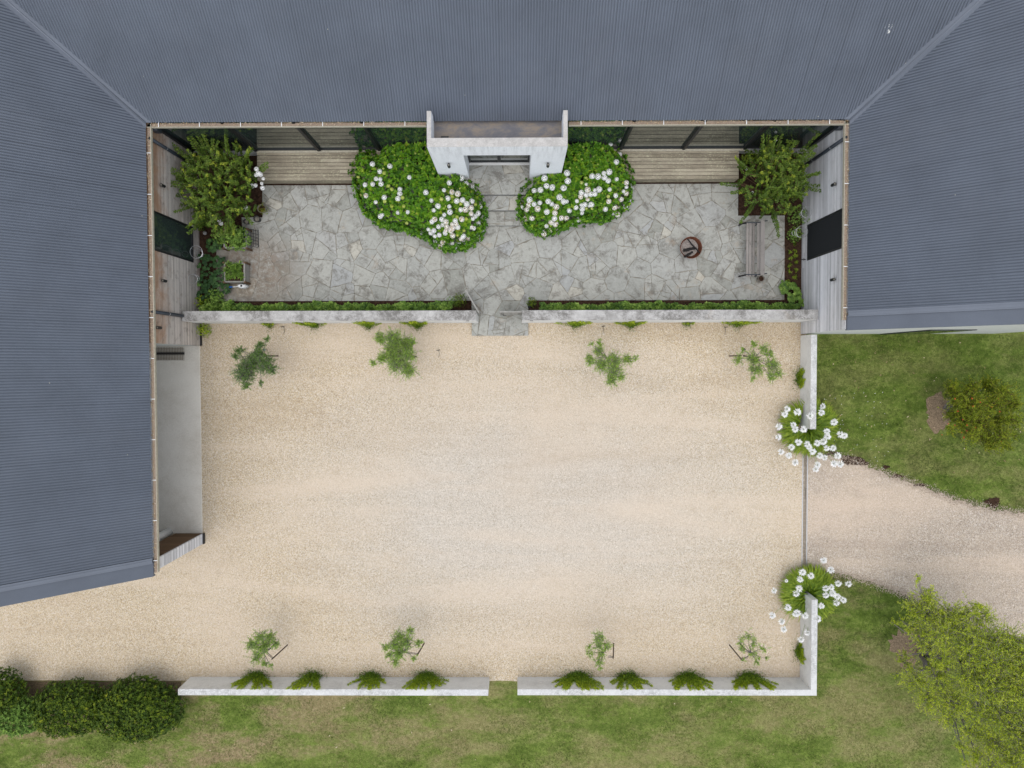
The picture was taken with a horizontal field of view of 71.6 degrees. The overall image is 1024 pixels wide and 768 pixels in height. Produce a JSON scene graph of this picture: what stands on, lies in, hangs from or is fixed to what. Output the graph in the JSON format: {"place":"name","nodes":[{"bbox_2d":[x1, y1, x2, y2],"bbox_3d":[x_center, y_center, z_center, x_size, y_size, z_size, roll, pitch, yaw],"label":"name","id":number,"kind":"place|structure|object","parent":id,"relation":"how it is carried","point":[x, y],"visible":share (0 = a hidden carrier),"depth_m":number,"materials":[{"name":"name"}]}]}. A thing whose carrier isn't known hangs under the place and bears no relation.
{"place":"outdoors","nodes":[
{"label":"outdoors","id":0,"kind":"place"},
{"bbox_2d":[156,346,202,532],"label":"garage floor","id":1,"kind":"structure","parent":0,"point":[179,441],"depth_m":24.12,"materials":[{"name":"concrete"}]},
{"bbox_2d":[156,347,184,359],"bbox_3d":[-11.685,-1.023,24.029,1.206,0.015,0.438,0,92,0],"label":"door mat","id":2,"kind":"object","parent":1,"relation":"on","point":[177,353],"depth_m":24.02,"materials":[{"name":"rubber"}]},
{"bbox_2d":[0,322,805,680],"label":"gravel courtyard","id":3,"kind":"structure","parent":0,"point":[508,508],"depth_m":24.14,"materials":[{"name":"beige gravel"}]},
{"bbox_2d":[196,323,211,337],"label":"leafy shrub","id":4,"kind":"object","parent":3,"relation":"on","point":[203,329],"visible":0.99,"depth_m":23.71,"materials":[{"name":"green plant"}]},
{"bbox_2d":[229,335,280,390],"bbox_3d":[-8.154,-0.611,22.983,1.705,2.142,1.587,-21,91,1],"label":"young tree","id":5,"kind":"object","parent":3,"relation":"on","point":[249,362],"visible":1,"depth_m":22.29,"materials":[{"name":"green plant"}]},
{"bbox_2d":[242,628,279,670],"bbox_3d":[-8.035,8.467,23.313,1.292,1.988,1.389,0,92,0],"label":"young tree","id":6,"kind":"object","parent":3,"relation":"on","point":[264,637],"visible":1,"depth_m":22.75,"materials":[{"name":"green plant"}]},
{"bbox_2d":[182,310,477,323],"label":"courtyard wall","id":7,"kind":"structure","parent":3,"relation":"on","point":[421,316],"depth_m":22.58,"materials":[{"name":"concrete"}]},
{"bbox_2d":[261,323,274,331],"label":"creeper","id":8,"kind":"object","parent":7,"relation":"attached to","point":[267,325],"visible":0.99,"depth_m":23.80,"materials":[{"name":"green plant"}]},
{"bbox_2d":[292,321,326,333],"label":"creeper","id":9,"kind":"object","parent":7,"relation":"attached to","point":[314,325],"visible":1,"depth_m":23.65,"materials":[{"name":"green plant"}]},
{"bbox_2d":[353,321,381,331],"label":"creeper","id":10,"kind":"object","parent":7,"relation":"attached to","point":[368,325],"visible":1,"depth_m":23.48,"materials":[{"name":"green plant"}]},
{"bbox_2d":[399,321,427,329],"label":"creeper","id":11,"kind":"object","parent":7,"relation":"attached to","point":[416,325],"visible":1,"depth_m":23.50,"materials":[{"name":"green plant"}]},
{"bbox_2d":[465,290,480,314],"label":"gate","id":12,"kind":"structure","parent":7,"relation":"attached to","point":[469,296],"depth_m":22.59,"materials":[{"name":"grey wood"}]},
{"bbox_2d":[369,326,421,380],"bbox_3d":[-3.654,-0.961,22.890,1.732,2.243,1.814,0,92,0],"label":"young tree","id":13,"kind":"object","parent":3,"relation":"on","point":[396,354],"visible":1,"depth_m":22.22,"materials":[{"name":"green plant"}]},
{"bbox_2d":[380,625,424,668],"bbox_3d":[-3.512,8.408,23.223,1.431,2.101,1.291,-34,91,1],"label":"young tree","id":14,"kind":"object","parent":3,"relation":"on","point":[401,645],"visible":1,"depth_m":22.61,"materials":[{"name":"green plant"}]},
{"bbox_2d":[201,664,795,676],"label":"gravel litter","id":15,"kind":"object","parent":3,"relation":"on","point":[446,674],"visible":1,"depth_m":24.29,"materials":[{"name":"beige stone"}]},
{"bbox_2d":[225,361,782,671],"bbox_3d":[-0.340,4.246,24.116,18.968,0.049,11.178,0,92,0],"label":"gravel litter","id":16,"kind":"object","parent":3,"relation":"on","point":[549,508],"visible":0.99,"depth_m":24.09,"materials":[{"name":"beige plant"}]},
{"bbox_2d":[227,324,797,334],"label":"gravel litter","id":17,"kind":"object","parent":3,"relation":"on","point":[470,326],"visible":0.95,"depth_m":23.95,"materials":[{"name":"beige stone"}]},
{"bbox_2d":[585,629,612,670],"bbox_3d":[2.775,8.393,23.198,0.899,2.058,1.434,0,92,0],"label":"young tree","id":18,"kind":"object","parent":3,"relation":"on","point":[598,644],"visible":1,"depth_m":22.51,"materials":[{"name":"green plant"}]},
{"bbox_2d":[584,339,638,386],"bbox_3d":[2.989,-0.746,22.843,1.633,2.249,1.390,33,92,-1],"label":"young tree","id":19,"kind":"object","parent":3,"relation":"on","point":[615,363],"visible":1,"depth_m":22.14,"materials":[{"name":"green plant"}]},
{"bbox_2d":[522,310,817,322],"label":"courtyard wall","id":20,"kind":"structure","parent":3,"relation":"on","point":[593,316],"depth_m":22.50,"materials":[{"name":"concrete"}]},
{"bbox_2d":[499,311,521,315],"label":"gate","id":21,"kind":"structure","parent":20,"relation":"attached to","point":[504,313],"depth_m":22.94,"materials":[{"name":"grey wood"}]},
{"bbox_2d":[554,321,592,331],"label":"creeper","id":22,"kind":"object","parent":20,"relation":"attached to","point":[574,324],"visible":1,"depth_m":23.49,"materials":[{"name":"green plant"}]},
{"bbox_2d":[614,321,647,330],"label":"creeper","id":23,"kind":"object","parent":20,"relation":"attached to","point":[629,324],"visible":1,"depth_m":23.55,"materials":[{"name":"green plant"}]},
{"bbox_2d":[722,321,762,329],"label":"creeper","id":24,"kind":"object","parent":20,"relation":"attached to","point":[740,323],"visible":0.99,"depth_m":23.47,"materials":[{"name":"green plant"}]},
{"bbox_2d":[736,628,771,665],"bbox_3d":[7.648,8.456,23.239,1.207,1.905,1.028,45,91,-1],"label":"young tree","id":25,"kind":"object","parent":3,"relation":"on","point":[753,639],"visible":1,"depth_m":22.64,"materials":[{"name":"green plant"}]},
{"bbox_2d":[731,340,786,383],"bbox_3d":[7.728,-0.620,22.885,1.258,2.103,1.645,-35,91,1],"label":"young tree","id":26,"kind":"object","parent":3,"relation":"on","point":[753,359],"visible":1,"depth_m":22.21,"materials":[{"name":"green plant"}]},
{"bbox_2d":[216,184,784,335],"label":"courtyard paving","id":27,"kind":"structure","parent":0,"point":[324,242],"depth_m":23.84,"materials":[{"name":"grey stone"}]},
{"bbox_2d":[211,268,223,284],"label":"broad leaved plant","id":28,"kind":"object","parent":27,"relation":"on","point":[214,276],"visible":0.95,"depth_m":23.69,"materials":[{"name":"green plant"}]},
{"bbox_2d":[212,255,225,267],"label":"broad leaved plant","id":29,"kind":"object","parent":27,"relation":"on","point":[215,264],"visible":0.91,"depth_m":23.63,"materials":[{"name":"green plant"}]},
{"bbox_2d":[220,283,231,293],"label":"broad leaved plant","id":30,"kind":"object","parent":27,"relation":"on","point":[226,290],"visible":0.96,"depth_m":23.67,"materials":[{"name":"green plant"}]},
{"bbox_2d":[222,262,250,284],"bbox_3d":[-9.178,-3.694,23.688,0.756,0.472,0.708,0,92,0],"label":"square planter","id":31,"kind":"object","parent":27,"relation":"on","point":[245,271],"visible":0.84,"depth_m":23.52,"materials":[{"name":"grey wood"}]},
{"bbox_2d":[223,259,243,280],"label":"potted plant","id":32,"kind":"object","parent":31,"relation":"in","point":[234,269],"visible":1,"depth_m":23.41,"materials":[{"name":"green plant"}]},
{"bbox_2d":[222,228,252,250],"bbox_3d":[-9.146,-4.806,23.657,0.829,0.472,0.698,0,92,0],"label":"square planter","id":33,"kind":"object","parent":27,"relation":"on","point":[246,247],"visible":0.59,"depth_m":23.49,"materials":[{"name":"grey wood"}]},
{"bbox_2d":[226,225,244,246],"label":"potted plant","id":34,"kind":"object","parent":33,"relation":"in","point":[239,228],"visible":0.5,"depth_m":23.37,"materials":[{"name":"green plant"}]},
{"bbox_2d":[229,284,248,288],"bbox_3d":[-9.134,-3.272,23.775,0.578,0.320,0.160,0,92,0],"label":"watering can","id":35,"kind":"object","parent":27,"relation":"on","point":[243,286],"visible":1,"depth_m":23.68,"materials":[{"name":"white plastic"}]},
{"bbox_2d":[243,227,258,247],"bbox_3d":[-8.691,-4.872,23.640,0.345,0.487,0.615,0,92,0],"label":"wire rack","id":36,"kind":"object","parent":27,"relation":"on","point":[252,236],"visible":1,"depth_m":23.71,"materials":[{"name":"black metal"}]},
{"bbox_2d":[257,204,266,212],"bbox_3d":[-8.332,-5.841,23.738,0.294,0.240,0.291,0,92,0],"label":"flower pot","id":37,"kind":"object","parent":27,"relation":"on","point":[261,207],"visible":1,"depth_m":23.66,"materials":[{"name":"green ceramic"}]},
{"bbox_2d":[456,165,540,225],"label":"stone steps","id":38,"kind":"structure","parent":27,"relation":"on","point":[499,187],"depth_m":23.27,"materials":[{"name":"grey stone"}]},
{"bbox_2d":[680,237,701,258],"bbox_3d":[5.910,-4.505,23.603,0.723,0.375,0.723,0,92,0],"label":"fire bowl","id":39,"kind":"object","parent":27,"relation":"on","point":[695,242],"visible":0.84,"depth_m":23.52,"materials":[{"name":"metal"}]},
{"bbox_2d":[738,220,767,276],"bbox_3d":[7.831,-4.399,23.341,0.829,0.878,1.795,0,92,0],"label":"garden bench","id":40,"kind":"object","parent":27,"relation":"on","point":[750,240],"visible":0.99,"depth_m":23.25,"materials":[{"name":"grey wood"}]},
{"bbox_2d":[198,153,802,310],"bbox_3d":[-0.416,-4.954,23.850,20.232,0.001,5.483,0,92,0],"label":"soil bed","id":41,"kind":"object","parent":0,"point":[256,195],"visible":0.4,"depth_m":23.84,"materials":[{"name":"brown soil"}]},
{"bbox_2d":[194,295,206,307],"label":"leafy shrub","id":42,"kind":"object","parent":41,"relation":"on","point":[200,299],"visible":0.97,"depth_m":23.65,"materials":[{"name":"green plant"}]},
{"bbox_2d":[191,210,210,230],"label":"leafy shrub","id":43,"kind":"object","parent":41,"relation":"on","point":[198,227],"visible":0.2,"depth_m":23.51,"materials":[{"name":"green plant"}]},
{"bbox_2d":[196,289,208,301],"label":"broad leaved plant","id":44,"kind":"object","parent":41,"relation":"on","point":[203,297],"visible":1,"depth_m":23.69,"materials":[{"name":"green plant"}]},
{"bbox_2d":[197,254,212,270],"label":"broad leaved plant","id":45,"kind":"object","parent":41,"relation":"on","point":[207,257],"visible":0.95,"depth_m":23.66,"materials":[{"name":"green plant"}]},
{"bbox_2d":[196,267,214,289],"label":"broad leaved plant","id":46,"kind":"object","parent":41,"relation":"on","point":[201,279],"visible":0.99,"depth_m":23.69,"materials":[{"name":"green plant"}]},
{"bbox_2d":[203,279,220,296],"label":"broad leaved plant","id":47,"kind":"object","parent":41,"relation":"on","point":[216,285],"visible":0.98,"depth_m":23.70,"materials":[{"name":"green plant"}]},
{"bbox_2d":[206,238,221,252],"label":"broad leaved plant","id":48,"kind":"object","parent":41,"relation":"on","point":[212,248],"visible":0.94,"depth_m":23.66,"materials":[{"name":"green plant"}]},
{"bbox_2d":[204,289,224,307],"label":"leafy shrub","id":49,"kind":"object","parent":41,"relation":"on","point":[215,299],"visible":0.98,"depth_m":23.62,"materials":[{"name":"green plant"}]},
{"bbox_2d":[171,134,268,236],"bbox_3d":[-9.403,-6.299,22.654,3.364,2.510,3.430,41,91,-1],"label":"crape myrtle","id":50,"kind":"object","parent":41,"relation":"on","point":[215,178],"visible":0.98,"depth_m":22.23,"materials":[{"name":"green plant"}]},
{"bbox_2d":[210,221,229,244],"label":"leafy shrub","id":51,"kind":"object","parent":41,"relation":"on","point":[219,239],"visible":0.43,"depth_m":23.46,"materials":[{"name":"green plant"}]},
{"bbox_2d":[220,225,251,251],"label":"leafy shrub","id":52,"kind":"object","parent":41,"relation":"on","point":[235,239],"visible":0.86,"depth_m":23.25,"materials":[{"name":"green plant"}]},
{"bbox_2d":[198,299,452,310],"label":"hedge","id":53,"kind":"object","parent":41,"relation":"on","point":[228,305],"visible":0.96,"depth_m":23.50,"materials":[{"name":"green plant"}]},
{"bbox_2d":[257,152,411,183],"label":"timber deck","id":54,"kind":"structure","parent":41,"relation":"on","point":[334,173],"depth_m":23.31,"materials":[{"name":"brown wood"}]},
{"bbox_2d":[347,141,488,253],"bbox_3d":[-3.075,-6.288,23.260,5.075,1.648,3.074,21,92,0],"label":"hydrangea bush","id":55,"kind":"object","parent":41,"relation":"on","point":[455,222],"visible":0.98,"depth_m":22.82,"materials":[{"name":"green plant"}]},
{"bbox_2d":[452,292,466,307],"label":"round shrub","id":56,"kind":"object","parent":41,"relation":"on","point":[461,299],"visible":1,"depth_m":23.47,"materials":[{"name":"green plant"}]},
{"bbox_2d":[526,297,536,307],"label":"round shrub","id":57,"kind":"object","parent":41,"relation":"on","point":[530,301],"visible":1,"depth_m":23.50,"materials":[{"name":"green plant"}]},
{"bbox_2d":[514,141,635,240],"bbox_3d":[2.034,-6.400,23.221,4.214,1.550,2.683,-14,91,1],"label":"hydrangea bush","id":58,"kind":"object","parent":41,"relation":"on","point":[585,187],"visible":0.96,"depth_m":22.85,"materials":[{"name":"green plant"}]},
{"bbox_2d":[588,151,738,181],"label":"timber deck","id":59,"kind":"structure","parent":41,"relation":"on","point":[703,162],"depth_m":23.22,"materials":[{"name":"brown wood"}]},
{"bbox_2d":[539,299,796,309],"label":"hedge","id":60,"kind":"object","parent":41,"relation":"on","point":[706,305],"visible":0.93,"depth_m":23.43,"materials":[{"name":"green plant"}]},
{"bbox_2d":[739,149,756,168],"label":"leafy shrub","id":61,"kind":"object","parent":41,"relation":"on","point":[746,159],"visible":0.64,"depth_m":22.98,"materials":[{"name":"green plant"}]},
{"bbox_2d":[719,133,821,237],"bbox_3d":[8.280,-6.518,22.609,2.794,2.330,3.429,41,91,-1],"label":"crape myrtle","id":62,"kind":"object","parent":41,"relation":"on","point":[770,174],"visible":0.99,"depth_m":22.11,"materials":[{"name":"green plant"}]},
{"bbox_2d":[778,280,790,289],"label":"broad leaved plant","id":63,"kind":"object","parent":41,"relation":"on","point":[783,284],"visible":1,"depth_m":23.54,"materials":[{"name":"green plant"}]},
{"bbox_2d":[780,281,801,301],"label":"broad leaved plant","id":64,"kind":"object","parent":41,"relation":"on","point":[796,289],"visible":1,"depth_m":23.57,"materials":[{"name":"green plant"}]},
{"bbox_2d":[786,227,803,242],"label":"leafy shrub","id":65,"kind":"object","parent":41,"relation":"on","point":[794,236],"visible":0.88,"depth_m":23.42,"materials":[{"name":"green plant"}]},
{"bbox_2d":[789,293,803,308],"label":"broad leaved plant","id":66,"kind":"object","parent":41,"relation":"on","point":[800,302],"visible":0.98,"depth_m":23.59,"materials":[{"name":"green plant"}]},
{"bbox_2d":[787,206,809,227],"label":"leafy shrub","id":67,"kind":"object","parent":41,"relation":"on","point":[798,217],"visible":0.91,"depth_m":23.29,"materials":[{"name":"green plant"}]},
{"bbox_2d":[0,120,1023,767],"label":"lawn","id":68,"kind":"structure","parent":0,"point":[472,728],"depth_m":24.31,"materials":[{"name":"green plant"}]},
{"bbox_2d":[4,682,180,708],"bbox_3d":[-16.488,10.709,24.440,10.236,0.001,0.938,0,92,0],"label":"mulch strip","id":69,"kind":"object","parent":68,"relation":"on","point":[34,686],"visible":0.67,"depth_m":24.42,"materials":[{"name":"brown soil"}]},
{"bbox_2d":[0,666,30,715],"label":"evergreen bush","id":70,"kind":"object","parent":69,"relation":"on","point":[10,687],"visible":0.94,"depth_m":23.52,"materials":[{"name":"green plant"}]},
{"bbox_2d":[0,694,45,738],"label":"evergreen bush","id":71,"kind":"object","parent":69,"relation":"on","point":[20,713],"visible":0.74,"depth_m":23.50,"materials":[{"name":"green plant"}]},
{"bbox_2d":[27,676,112,739],"bbox_3d":[-14.709,10.833,23.727,2.884,1.475,2.040,0,92,0],"label":"evergreen bush","id":72,"kind":"object","parent":69,"relation":"on","point":[71,708],"visible":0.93,"depth_m":23.35,"materials":[{"name":"green plant"}]},
{"bbox_2d":[90,672,188,744],"bbox_3d":[-12.425,10.816,23.636,3.166,1.625,2.360,0,92,0],"label":"evergreen bush","id":73,"kind":"object","parent":69,"relation":"on","point":[142,711],"visible":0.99,"depth_m":23.22,"materials":[{"name":"green plant"}]},
{"bbox_2d":[178,677,488,695],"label":"boundary wall","id":74,"kind":"structure","parent":68,"relation":"on","point":[466,686],"depth_m":23.52,"materials":[{"name":"concrete"}]},
{"bbox_2d":[231,669,274,689],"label":"creeper","id":75,"kind":"object","parent":74,"relation":"attached to","point":[257,677],"visible":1,"depth_m":23.93,"materials":[{"name":"green plant"}]},
{"bbox_2d":[286,667,327,689],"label":"creeper","id":76,"kind":"object","parent":74,"relation":"attached to","point":[313,677],"visible":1,"depth_m":23.87,"materials":[{"name":"green plant"}]},
{"bbox_2d":[347,666,388,689],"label":"creeper","id":77,"kind":"object","parent":74,"relation":"attached to","point":[369,678],"visible":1,"depth_m":23.96,"materials":[{"name":"green plant"}]},
{"bbox_2d":[401,666,448,690],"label":"creeper","id":78,"kind":"object","parent":74,"relation":"attached to","point":[431,677],"visible":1,"depth_m":23.88,"materials":[{"name":"green plant"}]},
{"bbox_2d":[0,0,1023,606],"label":"house","id":79,"kind":"structure","parent":68,"relation":"on","point":[910,112],"depth_m":19.32,"materials":[{"name":"grey metal"}]},
{"bbox_2d":[154,211,193,261],"bbox_3d":[-10.564,-4.562,22.149,0.062,2.620,1.167,0,92,0],"label":"window","id":80,"kind":"structure","parent":79,"relation":"in","point":[171,237],"depth_m":22.10,"materials":[{"name":"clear glass"}]},
{"bbox_2d":[154,121,426,148],"bbox_3d":[-6.461,-7.670,21.912,8.180,2.740,0.020,0,92,0],"label":"window glass","id":81,"kind":"structure","parent":79,"relation":"in","point":[260,138],"depth_m":21.98,"materials":[{"name":"glass"}]},
{"bbox_2d":[467,155,529,162],"bbox_3d":[-0.426,-7.209,21.981,1.977,2.540,0.141,0,92,0],"label":"front door","id":82,"kind":"structure","parent":79,"relation":"in","point":[472,158],"depth_m":22.88,"materials":[{"name":"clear glass"}]},
{"bbox_2d":[568,119,841,147],"bbox_3d":[5.681,-7.691,21.823,7.999,2.740,0.020,0,92,0],"label":"window glass","id":83,"kind":"structure","parent":79,"relation":"in","point":[640,136],"depth_m":21.89,"materials":[{"name":"glass"}]},
{"bbox_2d":[807,209,841,260],"bbox_3d":[9.706,-4.597,22.000,0.062,2.620,1.167,0,92,0],"label":"window","id":84,"kind":"structure","parent":79,"relation":"in","point":[824,236],"depth_m":21.94,"materials":[{"name":"black glass"}]},
{"bbox_2d":[880,329,976,334],"bbox_3d":[13.002,-1.627,22.344,1.356,2.950,0.033,0,92,0],"label":"garden door","id":85,"kind":"structure","parent":79,"relation":"in","point":[919,332],"depth_m":22.02,"materials":[{"name":"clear glass"}]},
{"bbox_2d":[517,591,817,695],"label":"boundary wall","id":86,"kind":"structure","parent":68,"relation":"on","point":[804,683],"depth_m":23.39,"materials":[{"name":"concrete"}]},
{"bbox_2d":[552,668,603,690],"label":"creeper","id":87,"kind":"object","parent":86,"relation":"attached to","point":[582,679],"visible":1,"depth_m":23.83,"materials":[{"name":"green plant"}]},
{"bbox_2d":[605,667,652,689],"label":"creeper","id":88,"kind":"object","parent":86,"relation":"attached to","point":[634,680],"visible":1,"depth_m":23.87,"materials":[{"name":"green plant"}]},
{"bbox_2d":[668,668,713,690],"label":"creeper","id":89,"kind":"object","parent":86,"relation":"attached to","point":[692,679],"visible":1,"depth_m":23.80,"materials":[{"name":"green plant"}]},
{"bbox_2d":[731,669,778,690],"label":"creeper","id":90,"kind":"object","parent":86,"relation":"attached to","point":[745,679],"visible":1,"depth_m":23.79,"materials":[{"name":"green plant"}]},
{"bbox_2d":[790,642,805,665],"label":"creeper","id":91,"kind":"object","parent":86,"relation":"attached to","point":[799,653],"visible":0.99,"depth_m":24.01,"materials":[{"name":"green plant"}]},
{"bbox_2d":[800,334,816,428],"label":"boundary wall","id":92,"kind":"structure","parent":68,"relation":"on","point":[808,357],"depth_m":23.24,"materials":[{"name":"concrete"}]},
{"bbox_2d":[788,366,805,392],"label":"creeper","id":93,"kind":"object","parent":92,"relation":"attached to","point":[800,382],"visible":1,"depth_m":23.76,"materials":[{"name":"green plant"}]},
{"bbox_2d":[768,557,851,642],"bbox_3d":[9.827,7.095,23.549,2.911,1.184,2.241,-36,91,1],"label":"white lily clump","id":94,"kind":"object","parent":68,"relation":"on","point":[817,584],"visible":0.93,"depth_m":23.70,"materials":[{"name":"green plant"}]},
{"bbox_2d":[775,398,846,471],"bbox_3d":[9.788,1.652,23.400,2.461,1.178,2.547,0,92,0],"label":"white lily clump","id":95,"kind":"object","parent":68,"relation":"on","point":[818,439],"visible":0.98,"depth_m":23.54,"materials":[{"name":"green plant"}]},
{"bbox_2d":[888,628,920,669],"bbox_3d":[13.496,8.920,24.180,1.240,0.001,1.382,-34,91,1],"label":"mulch ring","id":96,"kind":"object","parent":68,"relation":"on","point":[898,641],"visible":0.51,"depth_m":24.18,"materials":[{"name":"wood"}]},
{"bbox_2d":[926,391,957,433],"bbox_3d":[14.486,0.904,23.949,1.226,0.001,1.237,-28,91,1],"label":"mulch ring","id":97,"kind":"object","parent":68,"relation":"on","point":[935,419],"visible":0.66,"depth_m":23.95,"materials":[{"name":"soil"}]},
{"bbox_2d":[937,371,1023,455],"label":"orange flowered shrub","id":98,"kind":"object","parent":97,"relation":"on","point":[975,418],"visible":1,"depth_m":22.21,"materials":[{"name":"green plant"}]},
{"bbox_2d":[889,574,1023,767],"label":"tree","id":99,"kind":"object","parent":68,"relation":"on","point":[972,674],"visible":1,"depth_m":20.67,"materials":[{"name":"green plant"}]},
{"bbox_2d":[984,497,999,508],"bbox_3d":[16.226,4.018,24.000,0.566,0.001,0.391,0,92,0],"label":"soil patch","id":100,"kind":"object","parent":68,"relation":"on","point":[994,501],"visible":1,"depth_m":24.00,"materials":[{"name":"brown soil"}]},
{"bbox_2d":[804,451,1023,638],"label":"gravel driveway","id":101,"kind":"structure","parent":0,"point":[861,521],"depth_m":24.06,"materials":[{"name":"beige gravel"}]},
{"bbox_2d":[801,451,807,570],"bbox_3d":[9.913,4.317,24.102,0.186,0.112,4.179,0,92,0],"label":"drain channel","id":102,"kind":"object","parent":101,"relation":"in","point":[804,531],"visible":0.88,"depth_m":24.05,"materials":[{"name":"metal"}]},
{"bbox_2d":[840,455,862,465],"bbox_3d":[11.456,2.586,23.995,0.835,0.001,0.347,0,92,0],"label":"soil patch","id":103,"kind":"object","parent":101,"relation":"on","point":[851,461],"visible":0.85,"depth_m":23.99,"materials":[{"name":"brown soil"}]},
{"bbox_2d":[851,459,868,464],"bbox_3d":[11.764,2.642,23.994,0.690,0.001,0.220,0,92,0],"label":"soil patch","id":104,"kind":"object","parent":101,"relation":"on","point":[860,461],"visible":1,"depth_m":23.99,"materials":[{"name":"brown soil"}]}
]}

